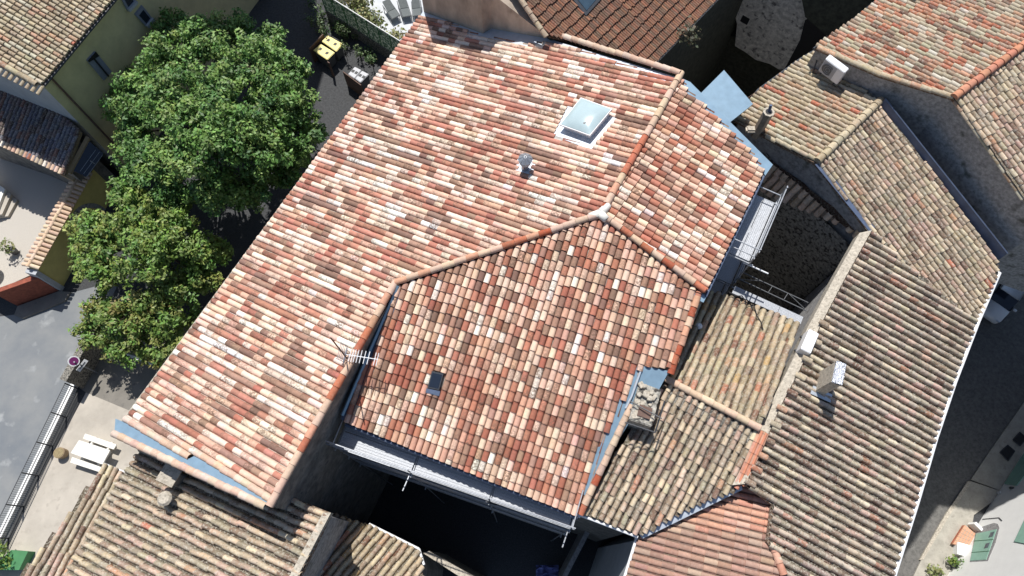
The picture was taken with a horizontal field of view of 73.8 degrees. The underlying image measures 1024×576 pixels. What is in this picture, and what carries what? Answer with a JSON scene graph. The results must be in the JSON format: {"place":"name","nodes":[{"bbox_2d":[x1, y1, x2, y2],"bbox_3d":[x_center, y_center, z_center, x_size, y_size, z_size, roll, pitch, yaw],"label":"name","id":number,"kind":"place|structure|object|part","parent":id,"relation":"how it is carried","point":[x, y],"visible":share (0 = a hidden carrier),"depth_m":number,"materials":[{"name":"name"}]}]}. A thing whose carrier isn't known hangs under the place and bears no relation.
{"place":"outdoors","nodes":[
{"label":"outdoors","id":0,"kind":"place"},
{"bbox_2d":[0,283,117,551],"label":"road","id":1,"kind":"structure","parent":0,"point":[37,351],"depth_m":35.35,"materials":[{"name":"grey asphalt"}]},
{"bbox_2d":[0,393,138,575],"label":"terrace","id":2,"kind":"structure","parent":0,"point":[58,489],"depth_m":33.47,"materials":[{"name":"concrete"}]},
{"bbox_2d":[0,539,34,569],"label":"plant tub","id":3,"kind":"object","parent":2,"relation":"on","point":[15,559],"visible":1,"depth_m":31.53,"materials":[{"name":"green plastic"}]},
{"bbox_2d":[53,447,68,458],"bbox_3d":[-22.245,8.160,33.685,0.532,0.440,0.540,0,68,0],"label":"planter","id":4,"kind":"object","parent":2,"relation":"on","point":[60,453],"visible":1,"depth_m":33.52,"materials":[{"name":"beige"}]},
{"bbox_2d":[70,434,116,471],"bbox_3d":[-20.519,8.115,33.515,1.806,0.771,1.467,16,69,6],"label":"picnic table","id":5,"kind":"object","parent":2,"relation":"on","point":[92,452],"visible":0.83,"depth_m":33.23,"materials":[{"name":"white plastic"}]},
{"bbox_2d":[79,327,188,409],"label":"yard asphalt","id":6,"kind":"structure","parent":0,"point":[117,384],"depth_m":35.27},
{"bbox_2d":[67,356,97,372],"bbox_3d":[-21.627,3.950,34.474,0.378,2.146,0.646,22,70,9],"label":"road sign","id":7,"kind":"object","parent":6,"relation":"on","point":[73,361],"visible":1,"depth_m":33.79,"materials":[{"name":"white metal"}]},
{"bbox_2d":[126,354,151,364],"bbox_3d":[-20.022,3.526,35.789,2.739,0.004,0.200,18,69,7],"label":"white line","id":8,"kind":"object","parent":6,"relation":"on","point":[132,356],"visible":0.43,"depth_m":35.74,"materials":[{"name":"paint"}]},
{"bbox_2d":[346,0,423,38],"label":"patio","id":9,"kind":"structure","parent":0,"point":[405,23],"depth_m":44.31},
{"bbox_2d":[338,0,374,14],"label":"shrub","id":10,"kind":"object","parent":9,"relation":"on","point":[353,5],"visible":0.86,"depth_m":43.35,"materials":[{"name":"green plant"}]},
{"bbox_2d":[356,7,387,29],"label":"shrub","id":11,"kind":"object","parent":9,"relation":"on","point":[371,19],"visible":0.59,"depth_m":42.83,"materials":[{"name":"green plant"}]},
{"bbox_2d":[382,0,399,21],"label":"sun lounger","id":12,"kind":"object","parent":9,"relation":"on","point":[392,12],"visible":1,"depth_m":43.99,"materials":[{"name":"grey plastic"}]},
{"bbox_2d":[386,25,406,39],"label":"shrub","id":13,"kind":"object","parent":9,"relation":"on","point":[396,34],"visible":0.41,"depth_m":42.37,"materials":[{"name":"green plant"}]},
{"bbox_2d":[397,0,411,19],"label":"sun lounger","id":14,"kind":"object","parent":9,"relation":"on","point":[403,6],"visible":1,"depth_m":44.07,"materials":[{"name":"grey plastic"}]},
{"bbox_2d":[411,0,421,19],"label":"sun lounger","id":15,"kind":"object","parent":9,"relation":"on","point":[416,8],"visible":0.85,"depth_m":44.07,"materials":[{"name":"grey plastic"}]},
{"bbox_2d":[0,122,990,575],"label":"ground","id":16,"kind":"structure","parent":0,"point":[478,538],"depth_m":32.68,"materials":[{"name":"grey asphalt"}]},
{"bbox_2d":[0,276,58,305],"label":"retaining wall","id":17,"kind":"structure","parent":16,"relation":"on","point":[25,290],"depth_m":36.02,"materials":[{"name":"red brick"}]},
{"bbox_2d":[0,159,69,286],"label":"gravel yard","id":18,"kind":"structure","parent":16,"relation":"on","point":[36,194],"depth_m":38.47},
{"bbox_2d":[0,186,18,218],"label":"steps","id":19,"kind":"structure","parent":18,"relation":"on","point":[9,202],"depth_m":38.29,"materials":[{"name":"white stone"}]},
{"bbox_2d":[0,237,18,255],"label":"potted plant","id":20,"kind":"object","parent":18,"relation":"on","point":[12,249],"visible":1,"depth_m":36.90,"materials":[{"name":"green plant"}]},
{"bbox_2d":[0,384,77,541],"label":"wall","id":21,"kind":"structure","parent":16,"relation":"on","point":[15,509],"depth_m":33.53,"materials":[{"name":"white paint"}]},
{"bbox_2d":[0,383,79,550],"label":"fence","id":22,"kind":"object","parent":21,"relation":"on","point":[28,474],"visible":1,"depth_m":33.06,"materials":[{"name":"metal"}]},
{"bbox_2d":[14,291,70,318],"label":"footway","id":23,"kind":"structure","parent":16,"relation":"on","point":[33,307],"depth_m":36.75,"materials":[{"name":"concrete"}]},
{"bbox_2d":[0,91,116,186],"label":"lean to","id":24,"kind":"object","parent":16,"relation":"on","point":[38,138],"visible":0.89,"depth_m":35.31,"materials":[{"name":"tile"}]},
{"bbox_2d":[21,169,111,290],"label":"garden wall","id":25,"kind":"structure","parent":16,"relation":"on","point":[48,259],"depth_m":36.44,"materials":[{"name":"tile"}]},
{"bbox_2d":[60,329,112,388],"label":"stone wall","id":26,"kind":"structure","parent":16,"relation":"on","point":[73,375],"depth_m":34.67,"materials":[{"name":"grey stone"}]},
{"bbox_2d":[0,0,258,169],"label":"house","id":27,"kind":"structure","parent":16,"relation":"on","point":[65,58],"depth_m":34.18,"materials":[{"name":"tile"}]},
{"bbox_2d":[86,51,111,79],"bbox_3d":[-21.179,-11.400,35.056,0.200,1.542,0.650,22,70,9],"label":"window","id":28,"kind":"structure","parent":27,"relation":"in","point":[94,59],"depth_m":34.98,"materials":[{"name":"glass"}]},
{"bbox_2d":[121,0,137,11],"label":"window","id":29,"kind":"structure","parent":27,"relation":"in","point":[129,5],"depth_m":35.35,"materials":[{"name":"blue glass"}]},
{"bbox_2d":[134,5,154,27],"bbox_3d":[-19.674,-14.508,36.553,0.250,1.109,0.739,22,70,9],"label":"window","id":30,"kind":"structure","parent":27,"relation":"in","point":[141,13],"depth_m":36.50,"materials":[{"name":"blue glass"}]},
{"bbox_2d":[66,281,201,371],"bbox_3d":[-18.622,2.086,34.022,6.645,4.786,4.568,0,68,0],"label":"tree","id":31,"kind":"object","parent":16,"relation":"on","point":[128,325],"visible":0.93,"depth_m":32.98,"materials":[{"name":"green plant"}]},
{"bbox_2d":[62,173,233,309],"bbox_3d":[-18.680,-1.876,34.868,6.959,6.199,8.554,-39,73,-14],"label":"tree","id":32,"kind":"object","parent":16,"relation":"on","point":[154,242],"visible":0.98,"depth_m":33.41,"materials":[{"name":"green plant"}]},
{"bbox_2d":[20,450,389,575],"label":"house","id":33,"kind":"structure","parent":16,"relation":"on","point":[143,514],"depth_m":21.93,"materials":[{"name":"tile"}]},
{"bbox_2d":[98,6,329,220],"bbox_3d":[-15.673,-9.456,36.337,11.154,9.181,13.359,-23,70,-9],"label":"tree","id":34,"kind":"object","parent":16,"relation":"on","point":[218,118],"visible":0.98,"depth_m":33.61,"materials":[{"name":"green plant"}]},
{"bbox_2d":[146,0,386,241],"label":"alley","id":35,"kind":"structure","parent":16,"relation":"on","point":[338,96],"depth_m":42.62,"materials":[{"name":"grey asphalt"}]},
{"bbox_2d":[309,34,334,76],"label":"bin enclosure","id":36,"kind":"object","parent":35,"relation":"on","point":[317,43],"visible":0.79,"depth_m":42.22,"materials":[{"name":"brown wood"}]},
{"bbox_2d":[314,44,335,66],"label":"wheeled bin","id":37,"kind":"object","parent":35,"relation":"on","point":[324,54],"visible":0.98,"depth_m":42.06,"materials":[{"name":"plastic"}]},
{"bbox_2d":[322,36,343,59],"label":"wheeled bin","id":38,"kind":"object","parent":35,"relation":"on","point":[331,44],"visible":0.8,"depth_m":42.29,"materials":[{"name":"plastic"}]},
{"bbox_2d":[343,71,362,95],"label":"bin enclosure","id":39,"kind":"object","parent":35,"relation":"on","point":[354,85],"visible":0.86,"depth_m":41.40,"materials":[{"name":"brown wood"}]},
{"bbox_2d":[349,67,360,79],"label":"wheeled bin","id":40,"kind":"object","parent":35,"relation":"on","point":[355,72],"visible":0.59,"depth_m":41.38,"materials":[{"name":"plastic"}]},
{"bbox_2d":[355,71,369,90],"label":"wheeled bin","id":41,"kind":"object","parent":35,"relation":"on","point":[362,78],"visible":0.8,"depth_m":41.35,"materials":[{"name":"plastic"}]},
{"bbox_2d":[303,0,377,69],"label":"ivy","id":42,"kind":"object","parent":16,"relation":"on","point":[341,29],"visible":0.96,"depth_m":42.85,"materials":[{"name":"green plant"}]},
{"bbox_2d":[322,0,399,57],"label":"screen fence","id":43,"kind":"object","parent":16,"relation":"on","point":[377,38],"visible":0.77,"depth_m":42.34,"materials":[{"name":"green plant"}]},
{"bbox_2d":[319,512,442,575],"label":"house","id":44,"kind":"structure","parent":16,"relation":"on","point":[364,549],"depth_m":23.77,"materials":[{"name":"tile"}]},
{"bbox_2d":[110,12,772,522],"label":"house","id":45,"kind":"structure","parent":16,"relation":"on","point":[502,254],"depth_m":22.48,"materials":[{"name":"tile"}]},
{"bbox_2d":[330,337,378,365],"bbox_3d":[-4.789,2.170,21.460,1.199,3.800,0.538,8,68,3],"label":"tv aerial","id":46,"kind":"object","parent":45,"relation":"attached to","point":[345,354],"visible":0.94,"depth_m":21.37,"materials":[{"name":"white metal"}]},
{"bbox_2d":[426,371,443,395],"bbox_3d":[-2.490,3.071,22.108,0.464,0.310,0.755,12,68,5],"label":"roof window","id":47,"kind":"structure","parent":45,"relation":"in","point":[436,378],"depth_m":22.06,"materials":[{"name":"glass"}]},
{"bbox_2d":[325,420,583,547],"bbox_3d":[-2.288,8.059,27.175,9.112,12.580,1.791,17,69,7],"label":"scaffold","id":48,"kind":"object","parent":45,"relation":"attached to","point":[375,453],"visible":0.62,"depth_m":22.50,"materials":[{"name":"metal"}]},
{"bbox_2d":[424,551,483,575],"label":"coping wall","id":49,"kind":"structure","parent":16,"relation":"on","point":[455,566],"depth_m":25.73,"materials":[{"name":"beige stone"}]},
{"bbox_2d":[558,531,588,575],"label":"yard wall","id":50,"kind":"structure","parent":16,"relation":"on","point":[573,553],"depth_m":29.16,"materials":[{"name":"grey concrete"}]},
{"bbox_2d":[536,565,557,575],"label":"tarpaulin","id":51,"kind":"object","parent":50,"relation":"attached to","point":[546,570],"visible":1,"depth_m":31.09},
{"bbox_2d":[422,0,742,91],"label":"house","id":52,"kind":"structure","parent":16,"relation":"on","point":[646,29],"depth_m":27.34,"materials":[{"name":"tile"}]},
{"bbox_2d":[572,0,599,15],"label":"roof window","id":53,"kind":"structure","parent":52,"relation":"in","point":[577,2],"depth_m":26.61,"materials":[{"name":"metal"}]},
{"bbox_2d":[676,15,702,47],"bbox_3d":[7.220,-10.419,27.767,1.140,0.832,1.473,0,68,0],"label":"weed","id":54,"kind":"object","parent":52,"relation":"attached to","point":[690,30],"visible":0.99,"depth_m":27.70,"materials":[{"name":"green plant"}]},
{"bbox_2d":[565,290,799,540],"bbox_3d":[6.205,6.446,27.628,4.032,13.553,9.523,30,71,11],"label":"annex","id":55,"kind":"object","parent":16,"relation":"on","point":[700,448],"visible":0.95,"depth_m":21.59,"materials":[{"name":"tile"}]},
{"bbox_2d":[729,292,763,329],"bbox_3d":[8.174,0.690,23.464,0.394,0.138,1.730,-32,71,-12],"label":"cable","id":56,"kind":"object","parent":55,"relation":"on","point":[749,304],"visible":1,"depth_m":23.53,"materials":[{"name":"rubber"}]},
{"bbox_2d":[732,272,807,323],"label":"walkway","id":57,"kind":"structure","parent":55,"relation":"attached to","point":[760,301],"depth_m":23.82,"materials":[{"name":"metal"}]},
{"bbox_2d":[589,485,787,575],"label":"house","id":58,"kind":"structure","parent":16,"relation":"on","point":[726,536],"depth_m":21.15,"materials":[{"name":"tile"}]},
{"bbox_2d":[711,186,787,294],"bbox_3d":[8.416,0.367,29.192,1.599,14.630,2.787,21,69,8],"label":"scaffold","id":59,"kind":"object","parent":16,"relation":"on","point":[745,241],"visible":0.72,"depth_m":23.54,"materials":[{"name":"metal"}]},
{"bbox_2d":[712,0,874,98],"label":"alley","id":60,"kind":"structure","parent":16,"relation":"on","point":[769,40],"depth_m":33.15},
{"bbox_2d":[740,15,749,24],"bbox_3d":[11.478,-13.204,33.627,0.416,0.435,0.020,33,72,13],"label":"window","id":61,"kind":"structure","parent":60,"relation":"in","point":[744,19],"depth_m":33.62,"materials":[{"name":"black glass"}]},
{"bbox_2d":[785,19,826,67],"bbox_3d":[14.057,-11.518,32.877,1.200,3.506,0.020,33,72,13],"label":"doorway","id":62,"kind":"structure","parent":60,"relation":"in","point":[811,35],"depth_m":32.32,"materials":[{"name":"black"}]},
{"bbox_2d":[721,151,887,311],"bbox_3d":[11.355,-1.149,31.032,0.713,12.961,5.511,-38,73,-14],"label":"courtyard","id":63,"kind":"structure","parent":16,"relation":"on","point":[805,246],"depth_m":27.86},
{"bbox_2d":[732,50,1000,575],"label":"house","id":64,"kind":"structure","parent":16,"relation":"on","point":[852,423],"depth_m":23.38,"materials":[{"name":"tile"}]},
{"bbox_2d":[701,71,752,121],"bbox_3d":[8.156,-7.285,25.980,1.591,0.160,1.770,-38,73,-14],"label":"metal sheet","id":65,"kind":"object","parent":64,"relation":"on","point":[725,96],"visible":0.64,"depth_m":25.93,"materials":[{"name":"metal"}]},
{"bbox_2d":[794,329,818,355],"bbox_3d":[9.802,1.860,22.725,0.422,0.610,0.790,28,71,11],"label":"air conditioner","id":66,"kind":"object","parent":64,"relation":"attached to","point":[807,341],"visible":0.92,"depth_m":22.48,"materials":[{"name":"white plastic"}]},
{"bbox_2d":[812,55,847,91],"bbox_3d":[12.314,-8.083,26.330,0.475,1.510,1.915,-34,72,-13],"label":"air conditioner","id":67,"kind":"object","parent":64,"relation":"attached to","point":[833,69],"visible":1,"depth_m":25.83,"materials":[{"name":"white plastic"}]},
{"bbox_2d":[807,0,1023,291],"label":"house","id":68,"kind":"structure","parent":16,"relation":"on","point":[944,79],"depth_m":25.25,"materials":[{"name":"tile"}]},
{"bbox_2d":[948,452,1023,575],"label":"house","id":69,"kind":"structure","parent":16,"relation":"on","point":[996,547],"depth_m":38.72,"materials":[{"name":"white paint"}]},
{"bbox_2d":[913,482,998,575],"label":"sunlit pavement","id":70,"kind":"structure","parent":0,"point":[975,499],"depth_m":41.05,"materials":[{"name":"beige concrete"}]},
{"bbox_2d":[926,563,944,575],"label":"shrub","id":71,"kind":"object","parent":70,"relation":"on","point":[936,569],"visible":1,"depth_m":39.68,"materials":[{"name":"green plant"}]},
{"bbox_2d":[945,554,964,570],"bbox_3d":[25.970,16.095,39.722,0.808,1.041,1.435,-40,73,-15],"label":"potted plant","id":72,"kind":"object","parent":70,"relation":"on","point":[953,562],"visible":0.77,"depth_m":39.72,"materials":[{"name":"green plant"}]},
{"bbox_2d":[950,522,982,555],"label":"doorstep","id":73,"kind":"object","parent":70,"relation":"on","point":[962,539],"visible":0.98,"depth_m":40.44,"materials":[{"name":"orange tile"}]},
{"bbox_2d":[897,295,1023,575],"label":"street","id":74,"kind":"structure","parent":0,"point":[987,401],"depth_m":43.59,"materials":[{"name":"grey asphalt"}]},
{"bbox_2d":[919,481,971,559],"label":"kerb strip","id":75,"kind":"object","parent":74,"relation":"on","point":[945,517],"visible":1,"depth_m":41.16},
{"bbox_2d":[983,283,1023,323],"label":"car","id":76,"kind":"object","parent":74,"relation":"on","point":[1003,301],"visible":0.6,"depth_m":45.38,"materials":[{"name":"grey metal"}]},
{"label":"windows","id":77,"kind":"part","parent":76,"relation":"part of","materials":[{"name":"black glass"}]},
{"bbox_2d":[970,402,1023,489],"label":"pavement","id":78,"kind":"structure","parent":0,"point":[994,469],"depth_m":42.49,"materials":[{"name":"grey concrete"}]},
{"bbox_2d":[1000,445,1014,460],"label":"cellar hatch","id":79,"kind":"object","parent":78,"relation":"in","point":[1007,452],"visible":1,"depth_m":42.61,"materials":[{"name":"metal"}]},
{"bbox_2d":[1013,432,1023,445],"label":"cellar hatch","id":80,"kind":"object","parent":78,"relation":"in","point":[1018,439],"visible":1,"depth_m":42.91,"materials":[{"name":"metal"}]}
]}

